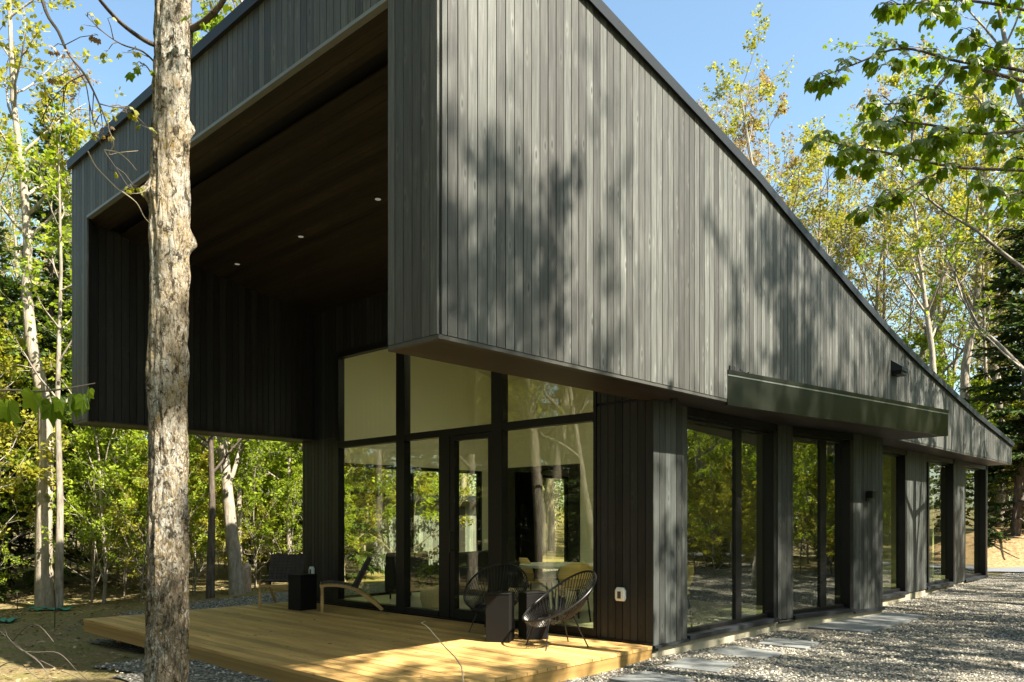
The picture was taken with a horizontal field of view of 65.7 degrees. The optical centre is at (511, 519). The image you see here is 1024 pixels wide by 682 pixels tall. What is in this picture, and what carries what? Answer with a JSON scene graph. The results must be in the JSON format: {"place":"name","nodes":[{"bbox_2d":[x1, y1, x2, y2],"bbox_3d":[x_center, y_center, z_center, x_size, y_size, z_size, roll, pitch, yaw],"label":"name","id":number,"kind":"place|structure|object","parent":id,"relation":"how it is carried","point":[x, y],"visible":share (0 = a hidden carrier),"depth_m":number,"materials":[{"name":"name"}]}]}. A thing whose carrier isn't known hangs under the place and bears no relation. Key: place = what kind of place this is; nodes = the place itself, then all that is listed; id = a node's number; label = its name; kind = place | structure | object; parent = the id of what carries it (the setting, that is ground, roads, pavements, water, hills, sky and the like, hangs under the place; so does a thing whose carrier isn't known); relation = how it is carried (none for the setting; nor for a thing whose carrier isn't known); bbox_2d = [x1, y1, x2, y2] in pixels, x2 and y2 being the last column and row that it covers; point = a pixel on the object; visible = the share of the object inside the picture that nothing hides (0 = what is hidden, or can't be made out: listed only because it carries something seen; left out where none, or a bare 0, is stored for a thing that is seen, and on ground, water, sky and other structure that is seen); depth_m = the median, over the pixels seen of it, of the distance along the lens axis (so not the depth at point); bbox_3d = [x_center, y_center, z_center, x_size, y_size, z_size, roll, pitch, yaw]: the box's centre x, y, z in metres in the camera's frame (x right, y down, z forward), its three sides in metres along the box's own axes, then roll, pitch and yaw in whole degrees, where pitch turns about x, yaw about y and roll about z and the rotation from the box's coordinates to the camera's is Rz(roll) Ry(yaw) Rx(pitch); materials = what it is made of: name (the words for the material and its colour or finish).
{"place":"outdoors","nodes":[
{"label":"outdoors","id":0,"kind":"place"},
{"bbox_2d":[0,510,1023,681],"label":"ground","id":1,"kind":"structure","parent":0,"point":[63,644],"depth_m":14.28,"materials":[{"name":"brown soil"}]},
{"bbox_2d":[0,107,67,335],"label":"maple tree","id":2,"kind":"object","parent":1,"relation":"on","point":[13,198],"visible":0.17,"depth_m":27.43,"materials":[{"name":"green plant"}]},
{"bbox_2d":[0,119,69,347],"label":"maple tree","id":3,"kind":"object","parent":1,"relation":"on","point":[11,211],"visible":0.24,"depth_m":25.16,"materials":[{"name":"green plant"}]},
{"bbox_2d":[0,220,70,587],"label":"fir tree","id":4,"kind":"object","parent":1,"relation":"on","point":[6,304],"visible":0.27,"depth_m":18.88,"materials":[{"name":"green plant"}]},
{"bbox_2d":[0,127,74,547],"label":"maple tree","id":5,"kind":"object","parent":1,"relation":"on","point":[24,138],"visible":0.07,"depth_m":29.91,"materials":[{"name":"green plant"}]},
{"bbox_2d":[0,317,76,539],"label":"sapling","id":6,"kind":"object","parent":1,"relation":"on","point":[5,481],"visible":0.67,"depth_m":15.59,"materials":[{"name":"green plant"}]},
{"bbox_2d":[0,522,88,681],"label":"bare shrub","id":7,"kind":"object","parent":1,"relation":"on","point":[14,643],"visible":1,"depth_m":6.32,"materials":[{"name":"brown plant"}]},
{"bbox_2d":[0,102,91,610],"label":"young tree","id":8,"kind":"object","parent":1,"relation":"on","point":[60,233],"visible":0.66,"depth_m":15.17,"materials":[{"name":"green plant"}]},
{"bbox_2d":[0,383,94,430],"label":"maple sapling","id":9,"kind":"object","parent":1,"relation":"on","point":[55,409],"visible":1,"depth_m":2.70,"materials":[{"name":"green plant"}]},
{"bbox_2d":[1,54,104,568],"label":"budding tree","id":10,"kind":"object","parent":1,"relation":"on","point":[78,89],"visible":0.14,"depth_m":21.55,"materials":[{"name":"green plant"}]},
{"bbox_2d":[0,342,108,549],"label":"sapling","id":11,"kind":"object","parent":1,"relation":"on","point":[34,426],"visible":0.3,"depth_m":18.12,"materials":[{"name":"green plant"}]},
{"bbox_2d":[0,87,119,590],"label":"fir tree","id":12,"kind":"object","parent":1,"relation":"on","point":[50,293],"visible":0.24,"depth_m":19.30,"materials":[{"name":"green plant"}]},
{"bbox_2d":[0,0,125,609],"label":"birch tree","id":13,"kind":"object","parent":1,"relation":"on","point":[43,582],"visible":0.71,"depth_m":15.57,"materials":[{"name":"green plant"}]},
{"bbox_2d":[0,271,147,527],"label":"sapling","id":14,"kind":"object","parent":1,"relation":"on","point":[20,317],"visible":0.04,"depth_m":20.30,"materials":[{"name":"green plant"}]},
{"bbox_2d":[18,380,144,590],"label":"sapling","id":15,"kind":"object","parent":1,"relation":"on","point":[23,498],"visible":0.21,"depth_m":18.12,"materials":[{"name":"green plant"}]},
{"bbox_2d":[29,425,147,602],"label":"sapling","id":16,"kind":"object","parent":1,"relation":"on","point":[106,433],"visible":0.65,"depth_m":16.46,"materials":[{"name":"green plant"}]},
{"bbox_2d":[2,316,204,604],"bbox_3d":[-8.011,-1.169,16.078,3.758,6.585,3.702,0,0,-7],"label":"sapling","id":17,"kind":"object","parent":1,"relation":"on","point":[126,441],"visible":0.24,"depth_m":15.98,"materials":[{"name":"green plant"}]},
{"bbox_2d":[81,467,146,595],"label":"sapling","id":18,"kind":"object","parent":1,"relation":"on","point":[119,559],"visible":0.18,"depth_m":17.46,"materials":[{"name":"green plant"}]},
{"bbox_2d":[101,461,148,602],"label":"sapling","id":19,"kind":"object","parent":1,"relation":"on","point":[135,527],"visible":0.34,"depth_m":15.92,"materials":[{"name":"green plant"}]},
{"bbox_2d":[107,482,147,585],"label":"sapling","id":20,"kind":"object","parent":1,"relation":"on","point":[141,506],"visible":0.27,"depth_m":16.63,"materials":[{"name":"green plant"}]},
{"bbox_2d":[38,321,220,582],"bbox_3d":[-9.426,-1.623,20.081,3.754,7.278,3.699,0,0,35],"label":"sapling","id":21,"kind":"object","parent":1,"relation":"on","point":[141,456],"visible":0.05,"depth_m":19.71,"materials":[{"name":"green plant"}]},
{"bbox_2d":[37,0,229,681],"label":"lichen tree","id":22,"kind":"object","parent":1,"relation":"on","point":[164,191],"visible":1,"depth_m":5.84,"materials":[{"name":"brown plant"}]},
{"bbox_2d":[88,435,221,567],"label":"sapling","id":23,"kind":"object","parent":1,"relation":"on","point":[201,450],"visible":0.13,"depth_m":17.54,"materials":[{"name":"green plant"}]},
{"bbox_2d":[90,434,236,567],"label":"sapling","id":24,"kind":"object","parent":1,"relation":"on","point":[144,498],"visible":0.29,"depth_m":16.52,"materials":[{"name":"green plant"}]},
{"bbox_2d":[112,3,262,594],"bbox_3d":[-6.728,-4.614,17.089,4.567,13.094,3.561,0,0,34],"label":"birch tree","id":25,"kind":"object","parent":1,"relation":"on","point":[236,583],"visible":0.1,"depth_m":16.90,"materials":[{"name":"grey plant"}]},
{"bbox_2d":[189,444,226,572],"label":"sapling","id":26,"kind":"object","parent":1,"relation":"on","point":[204,465],"visible":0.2,"depth_m":19.52,"materials":[{"name":"green plant"}]},
{"bbox_2d":[188,465,249,595],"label":"sapling","id":27,"kind":"object","parent":1,"relation":"on","point":[204,520],"visible":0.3,"depth_m":17.01,"materials":[{"name":"green plant"}]},
{"bbox_2d":[196,435,256,598],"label":"young tree","id":28,"kind":"object","parent":1,"relation":"on","point":[210,580],"visible":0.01,"depth_m":16.38,"materials":[{"name":"grey plant"}]},
{"bbox_2d":[202,438,302,588],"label":"sapling","id":29,"kind":"object","parent":1,"relation":"on","point":[249,458],"visible":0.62,"depth_m":17.75,"materials":[{"name":"green plant"}]},
{"bbox_2d":[220,484,285,585],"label":"sapling","id":30,"kind":"object","parent":1,"relation":"on","point":[251,529],"visible":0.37,"depth_m":18.86,"materials":[{"name":"green plant"}]},
{"bbox_2d":[215,436,290,557],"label":"young tree","id":31,"kind":"object","parent":1,"relation":"on","point":[238,502],"visible":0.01,"depth_m":18.40,"materials":[{"name":"grey plant"}]},
{"bbox_2d":[228,438,302,583],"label":"young tree","id":32,"kind":"object","parent":1,"relation":"on","point":[289,474],"visible":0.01,"depth_m":19.22,"materials":[{"name":"green plant"}]},
{"bbox_2d":[204,440,344,554],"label":"sapling","id":33,"kind":"object","parent":1,"relation":"on","point":[278,466],"visible":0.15,"depth_m":18.84,"materials":[{"name":"green plant"}]},
{"bbox_2d":[242,442,357,553],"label":"sapling","id":34,"kind":"object","parent":1,"relation":"on","point":[346,517],"visible":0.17,"depth_m":19.23,"materials":[{"name":"green plant"}]},
{"bbox_2d":[257,464,344,554],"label":"sapling","id":35,"kind":"object","parent":1,"relation":"on","point":[291,487],"visible":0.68,"depth_m":18.35,"materials":[{"name":"green plant"}]},
{"bbox_2d":[294,467,388,580],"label":"young fir","id":36,"kind":"object","parent":1,"relation":"on","point":[359,557],"visible":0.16,"depth_m":20.93,"materials":[{"name":"green plant"}]},
{"bbox_2d":[277,443,422,581],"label":"sapling","id":37,"kind":"object","parent":1,"relation":"on","point":[389,510],"visible":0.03,"depth_m":19.96,"materials":[{"name":"green plant"}]},
{"bbox_2d":[83,602,651,681],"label":"deck","id":38,"kind":"structure","parent":1,"relation":"on","point":[218,637],"depth_m":8.70,"materials":[{"name":"brown wood"}]},
{"bbox_2d":[258,554,304,607],"bbox_3d":[-3.746,0.997,13.059,0.580,0.842,0.981,0,0,-2],"label":"lounge chair","id":39,"kind":"object","parent":38,"relation":"on","point":[282,567],"visible":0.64,"depth_m":13.19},
{"bbox_2d":[288,573,316,610],"bbox_3d":[-3.274,1.124,12.393,0.316,0.550,0.316,0,0,37],"label":"side table","id":40,"kind":"object","parent":38,"relation":"on","point":[302,591],"visible":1,"depth_m":12.28,"materials":[{"name":"black wood"}]},
{"bbox_2d":[320,556,382,612],"bbox_3d":[-2.480,0.997,12.320,0.981,0.842,0.580,0,0,-13],"label":"lounge chair","id":41,"kind":"object","parent":38,"relation":"on","point":[354,586],"visible":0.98,"depth_m":12.11,"materials":[{"name":"brown wood"}]},
{"bbox_2d":[463,563,527,632],"bbox_3d":[-0.219,0.986,10.033,0.831,0.832,0.830,0,0,18],"label":"cord chair","id":42,"kind":"object","parent":38,"relation":"on","point":[478,606],"visible":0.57,"depth_m":10.22,"materials":[{"name":"black metal"}]},
{"bbox_2d":[485,591,514,642],"bbox_3d":[-0.137,1.119,9.189,0.286,0.560,0.286,0,0,12],"label":"side table","id":43,"kind":"object","parent":38,"relation":"on","point":[499,616],"visible":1,"depth_m":9.06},
{"bbox_2d":[518,590,548,639],"bbox_3d":[0.253,1.124,9.399,0.286,0.550,0.286,0,0,-20],"label":"side table","id":44,"kind":"object","parent":38,"relation":"on","point":[527,599],"visible":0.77,"depth_m":9.28,"materials":[{"name":"black metal"}]},
{"bbox_2d":[522,570,596,650],"bbox_3d":[0.515,0.986,8.806,0.830,0.832,0.831,0,0,-25],"label":"cord chair","id":45,"kind":"object","parent":38,"relation":"on","point":[558,617],"visible":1,"depth_m":8.89,"materials":[{"name":"black metal"}]},
{"bbox_2d":[299,492,475,572],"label":"shed","id":46,"kind":"structure","parent":1,"relation":"on","point":[423,530],"depth_m":25.03,"materials":[{"name":"pale grey weathered wood"}]},
{"bbox_2d":[362,469,438,522],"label":"sapling","id":47,"kind":"object","parent":1,"relation":"on","point":[429,499],"visible":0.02,"depth_m":23.17,"materials":[{"name":"green plant"}]},
{"bbox_2d":[345,468,475,552],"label":"sapling","id":48,"kind":"object","parent":1,"relation":"on","point":[374,518],"visible":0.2,"depth_m":21.24,"materials":[{"name":"green plant"}]},
{"bbox_2d":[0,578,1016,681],"bbox_3d":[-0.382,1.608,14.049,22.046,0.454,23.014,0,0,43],"label":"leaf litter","id":49,"kind":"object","parent":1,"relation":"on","point":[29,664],"visible":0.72,"depth_m":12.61,"materials":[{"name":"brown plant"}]},
{"bbox_2d":[64,498,103,583],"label":"sapling","id":50,"kind":"object","parent":49,"relation":"on","point":[74,551],"visible":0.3,"depth_m":18.79,"materials":[{"name":"green plant"}]},
{"bbox_2d":[23,234,1023,532],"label":"distant wood","id":51,"kind":"object","parent":1,"relation":"on","point":[555,490],"visible":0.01,"depth_m":55.35,"materials":[{"name":"green plant"}]},
{"bbox_2d":[67,0,1013,657],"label":"house","id":52,"kind":"structure","parent":1,"relation":"on","point":[577,248],"depth_m":9.68,"materials":[{"name":"grey stained wood cladding"},{"name":"black painted trim"},{"name":"glass"}]},
{"bbox_2d":[385,553,438,598],"bbox_3d":[-1.696,0.990,14.182,0.850,0.820,0.880,0,0,23],"label":"armchair","id":53,"kind":"object","parent":52,"relation":"on","point":[390,577],"visible":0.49,"depth_m":13.85,"materials":[{"name":"grey fabric"}]},
{"bbox_2d":[344,463,479,597],"bbox_3d":[-1.923,0.200,15.408,0.070,2.440,3.600,0,0,43],"label":"window","id":54,"kind":"structure","parent":52,"relation":"in","point":[412,469],"depth_m":15.35,"materials":[{"name":"black paint"}]},
{"bbox_2d":[410,545,438,607],"bbox_3d":[-1.263,0.899,12.678,0.597,1.002,0.645,0,0,-27],"label":"potted plant","id":55,"kind":"object","parent":52,"relation":"on","point":[429,595],"visible":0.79,"depth_m":12.54,"materials":[{"name":"green plant"}]},
{"bbox_2d":[449,432,490,621],"bbox_3d":[-0.561,0.100,10.847,0.819,2.540,0.150,0,0,43],"label":"door","id":56,"kind":"structure","parent":52,"relation":"in","point":[455,612],"depth_m":11.06,"materials":[{"name":"black paint"}]},
{"bbox_2d":[459,550,529,602],"bbox_3d":[-0.447,0.990,14.282,0.880,0.820,2.000,0,0,23],"label":"sofa","id":57,"kind":"object","parent":52,"relation":"on","point":[472,564],"visible":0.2,"depth_m":13.92,"materials":[{"name":"grey fabric"}]},
{"bbox_2d":[543,475,567,579],"bbox_3d":[0.958,0.200,18.464,0.070,2.440,1.000,0,0,43],"label":"window","id":58,"kind":"structure","parent":52,"relation":"in","point":[544,476],"depth_m":18.78,"materials":[{"name":"black paint"}]},
{"bbox_2d":[519,562,592,614],"bbox_3d":[0.732,1.032,11.900,1.240,0.735,1.240,0,0,43],"label":"dining table","id":59,"kind":"object","parent":52,"relation":"on","point":[549,565],"visible":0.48,"depth_m":11.80,"materials":[{"name":"white plastic"}]},
{"bbox_2d":[552,562,592,622],"bbox_3d":[0.835,0.991,10.965,0.520,0.822,0.554,0,0,-19],"label":"dining chair","id":60,"kind":"object","parent":52,"relation":"on","point":[567,570],"visible":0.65,"depth_m":10.76,"materials":[{"name":"yellow wood"}]},
{"bbox_2d":[687,407,778,640],"bbox_3d":[2.821,0.043,10.261,0.235,2.754,2.363,0,0,43],"label":"window","id":61,"kind":"structure","parent":52,"relation":"in","point":[736,424],"depth_m":10.53,"materials":[{"name":"black paint"}]},
{"bbox_2d":[792,426,854,619],"bbox_3d":[4.596,0.043,11.857,1.592,2.754,0.235,0,0,-37],"label":"window","id":62,"kind":"structure","parent":52,"relation":"in","point":[845,440],"depth_m":12.05,"materials":[{"name":"black paint"}]},
{"bbox_2d":[883,446,908,599],"bbox_3d":[6.881,0.043,14.568,0.235,2.754,1.755,0,0,43],"label":"window","id":63,"kind":"structure","parent":52,"relation":"in","point":[900,454],"depth_m":15.13,"materials":[{"name":"black paint"}]},
{"bbox_2d":[925,454,956,589],"bbox_3d":[9.026,0.043,16.844,0.235,2.754,2.040,0,0,43],"label":"window","id":64,"kind":"structure","parent":52,"relation":"in","point":[949,464],"depth_m":17.48,"materials":[{"name":"black paint"}]},
{"bbox_2d":[964,462,987,581],"bbox_3d":[10.969,0.043,18.905,0.235,2.754,2.005,0,0,43],"label":"window","id":65,"kind":"structure","parent":52,"relation":"in","point":[982,472],"depth_m":19.55,"materials":[{"name":"black paint"}]},
{"bbox_2d":[543,478,551,555],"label":"maple tree","id":66,"kind":"object","parent":1,"relation":"on","point":[546,501],"depth_m":34.60,"materials":[{"name":"grey plant"}]},
{"bbox_2d":[548,479,554,550],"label":"maple tree","id":67,"kind":"object","parent":1,"relation":"on","point":[551,537],"depth_m":37.78,"materials":[{"name":"grey plant"}]},
{"bbox_2d":[90,569,1023,681],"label":"gravel","id":68,"kind":"structure","parent":1,"relation":"on","point":[553,573],"depth_m":9.28,"materials":[{"name":"grey gravel"}]},
{"bbox_2d":[609,671,693,681],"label":"paving stone","id":69,"kind":"object","parent":68,"relation":"on","point":[644,676],"visible":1,"depth_m":7.66,"materials":[{"name":"stone"}]},
{"bbox_2d":[664,657,737,672],"bbox_3d":[2.007,1.554,8.432,0.620,0.042,0.620,-1,0,36],"label":"paving stone","id":70,"kind":"object","parent":68,"relation":"on","point":[713,666],"visible":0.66,"depth_m":8.39,"materials":[{"name":"stone"}]},
{"bbox_2d":[707,646,783,658],"bbox_3d":[2.707,1.554,9.189,0.620,0.042,0.680,-1,1,-42],"label":"paving stone","id":71,"kind":"object","parent":68,"relation":"on","point":[738,651],"visible":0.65,"depth_m":9.17,"materials":[{"name":"stone"}]},
{"bbox_2d":[757,638,818,649],"bbox_3d":[3.449,1.554,9.904,0.620,0.042,0.600,0,0,38],"label":"paving stone","id":72,"kind":"object","parent":68,"relation":"on","point":[790,643],"visible":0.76,"depth_m":9.83,"materials":[{"name":"stone"}]},
{"bbox_2d":[808,612,928,633],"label":"paving slab","id":73,"kind":"structure","parent":68,"relation":"on","point":[872,623],"depth_m":11.79,"materials":[{"name":"stone"}]},
{"bbox_2d":[696,68,790,202],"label":"budding tree","id":74,"kind":"object","parent":1,"relation":"on","point":[756,87],"visible":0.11,"depth_m":31.68,"materials":[{"name":"yellow plant"}]},
{"bbox_2d":[732,104,793,204],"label":"budding tree","id":75,"kind":"object","parent":1,"relation":"on","point":[744,143],"visible":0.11,"depth_m":28.97,"materials":[{"name":"yellow plant"}]},
{"bbox_2d":[723,74,816,234],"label":"young tree","id":76,"kind":"object","parent":1,"relation":"on","point":[792,157],"visible":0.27,"depth_m":33.77,"materials":[{"name":"yellow plant"}]},
{"bbox_2d":[698,2,882,301],"bbox_3d":[9.243,-7.627,29.300,6.832,19.296,8.049,0,0,42],"label":"maple tree","id":77,"kind":"object","parent":1,"relation":"on","point":[765,91],"visible":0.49,"depth_m":27.64,"materials":[{"name":"yellow plant"}]},
{"bbox_2d":[774,126,882,282],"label":"young tree","id":78,"kind":"object","parent":1,"relation":"on","point":[830,234],"visible":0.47,"depth_m":30.59,"materials":[{"name":"green plant"}]},
{"bbox_2d":[782,161,875,303],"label":"budding tree","id":79,"kind":"object","parent":1,"relation":"on","point":[846,224],"visible":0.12,"depth_m":33.44,"materials":[{"name":"yellow plant"}]},
{"bbox_2d":[779,119,921,330],"bbox_3d":[12.989,-7.606,33.388,7.260,18.446,7.665,0,0,40],"label":"maple tree","id":80,"kind":"object","parent":1,"relation":"on","point":[824,218],"visible":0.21,"depth_m":32.71,"materials":[{"name":"yellow plant"}]},
{"bbox_2d":[806,138,910,321],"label":"maple tree","id":81,"kind":"object","parent":1,"relation":"on","point":[877,252],"visible":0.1,"depth_m":37.33,"materials":[{"name":"yellow plant"}]},
{"bbox_2d":[809,106,945,319],"bbox_3d":[15.809,-7.840,33.494,5.022,18.413,5.984,0,0,43],"label":"young tree","id":82,"kind":"object","parent":1,"relation":"on","point":[884,256],"visible":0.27,"depth_m":32.87,"materials":[{"name":"green plant"}]},
{"bbox_2d":[808,40,978,333],"bbox_3d":[14.689,-8.234,31.327,5.037,18.781,6.593,0,0,-38],"label":"budding tree","id":83,"kind":"object","parent":1,"relation":"on","point":[858,179],"visible":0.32,"depth_m":30.72,"materials":[{"name":"green plant"}]},
{"bbox_2d":[799,0,1023,227],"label":"maple tree","id":84,"kind":"object","parent":1,"relation":"on","point":[927,147],"visible":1,"depth_m":4.82,"materials":[{"name":"green plant"}]},
{"bbox_2d":[864,228,969,353],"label":"maple tree","id":85,"kind":"object","parent":1,"relation":"on","point":[910,296],"visible":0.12,"depth_m":38.33,"materials":[{"name":"yellow plant"}]},
{"bbox_2d":[820,0,1023,371],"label":"maple tree","id":86,"kind":"object","parent":1,"relation":"on","point":[1018,93],"visible":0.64,"depth_m":15.09,"materials":[{"name":"green plant"}]},
{"bbox_2d":[855,67,1008,466],"bbox_3d":[14.372,-6.824,26.978,6.189,17.061,3.673,0,0,-13],"label":"birch tree","id":87,"kind":"object","parent":1,"relation":"on","point":[894,80],"visible":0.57,"depth_m":26.94,"materials":[{"name":"green plant"}]},
{"bbox_2d":[845,91,1022,378],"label":"maple tree","id":88,"kind":"object","parent":1,"relation":"on","point":[951,105],"visible":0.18,"depth_m":37.51,"materials":[{"name":"yellow plant"}]},
{"bbox_2d":[847,31,1023,360],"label":"maple tree","id":89,"kind":"object","parent":1,"relation":"on","point":[923,353],"visible":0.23,"depth_m":31.53,"materials":[{"name":"green plant"}]},
{"bbox_2d":[902,330,971,383],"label":"sapling","id":90,"kind":"object","parent":1,"relation":"on","point":[936,337],"visible":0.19,"depth_m":31.11,"materials":[{"name":"green plant"}]},
{"bbox_2d":[893,259,1001,404],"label":"maple tree","id":91,"kind":"object","parent":1,"relation":"on","point":[946,356],"visible":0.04,"depth_m":39.12,"materials":[{"name":"green plant"}]},
{"bbox_2d":[886,235,1015,386],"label":"maple tree","id":92,"kind":"object","parent":1,"relation":"on","point":[956,354],"visible":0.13,"depth_m":36.49,"materials":[{"name":"yellow plant"}]},
{"bbox_2d":[886,17,1023,403],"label":"birch tree","id":93,"kind":"object","parent":1,"relation":"on","point":[965,369],"visible":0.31,"depth_m":28.91,"materials":[{"name":"green plant"}]},
{"bbox_2d":[901,330,1015,447],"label":"sapling","id":94,"kind":"object","parent":1,"relation":"on","point":[938,349],"visible":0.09,"depth_m":31.88,"materials":[{"name":"green plant"}]},
{"bbox_2d":[895,55,1023,527],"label":"maple tree","id":95,"kind":"object","parent":1,"relation":"on","point":[999,500],"visible":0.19,"depth_m":32.68,"materials":[{"name":"green plant"}]},
{"bbox_2d":[906,169,1023,507],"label":"maple tree","id":96,"kind":"object","parent":1,"relation":"on","point":[971,305],"visible":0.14,"depth_m":35.81,"materials":[{"name":"yellow plant"}]},
{"bbox_2d":[926,79,1023,418],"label":"birch tree","id":97,"kind":"object","parent":1,"relation":"on","point":[973,157],"visible":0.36,"depth_m":28.85,"materials":[{"name":"green plant"}]},
{"bbox_2d":[958,114,1023,535],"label":"fir tree","id":98,"kind":"object","parent":1,"relation":"on","point":[1008,280],"visible":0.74,"depth_m":26.84,"materials":[{"name":"green plant"}]},
{"bbox_2d":[988,477,1010,546],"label":"young fir","id":99,"kind":"object","parent":1,"relation":"on","point":[993,532],"visible":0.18,"depth_m":26.86,"materials":[{"name":"green plant"}]},
{"bbox_2d":[988,387,1023,522],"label":"sapling","id":100,"kind":"object","parent":1,"relation":"on","point":[1018,404],"visible":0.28,"depth_m":26.87,"materials":[{"name":"green plant"}]},
{"bbox_2d":[0,0,1023,509],"label":"sky","id":101,"kind":"structure","parent":0,"point":[685,36],"materials":[{"name":"blue"}]},
{"bbox_2d":[988,528,1023,567],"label":"bank","id":102,"kind":"structure","parent":0,"point":[1003,553],"depth_m":25.94,"materials":[{"name":"soil"}]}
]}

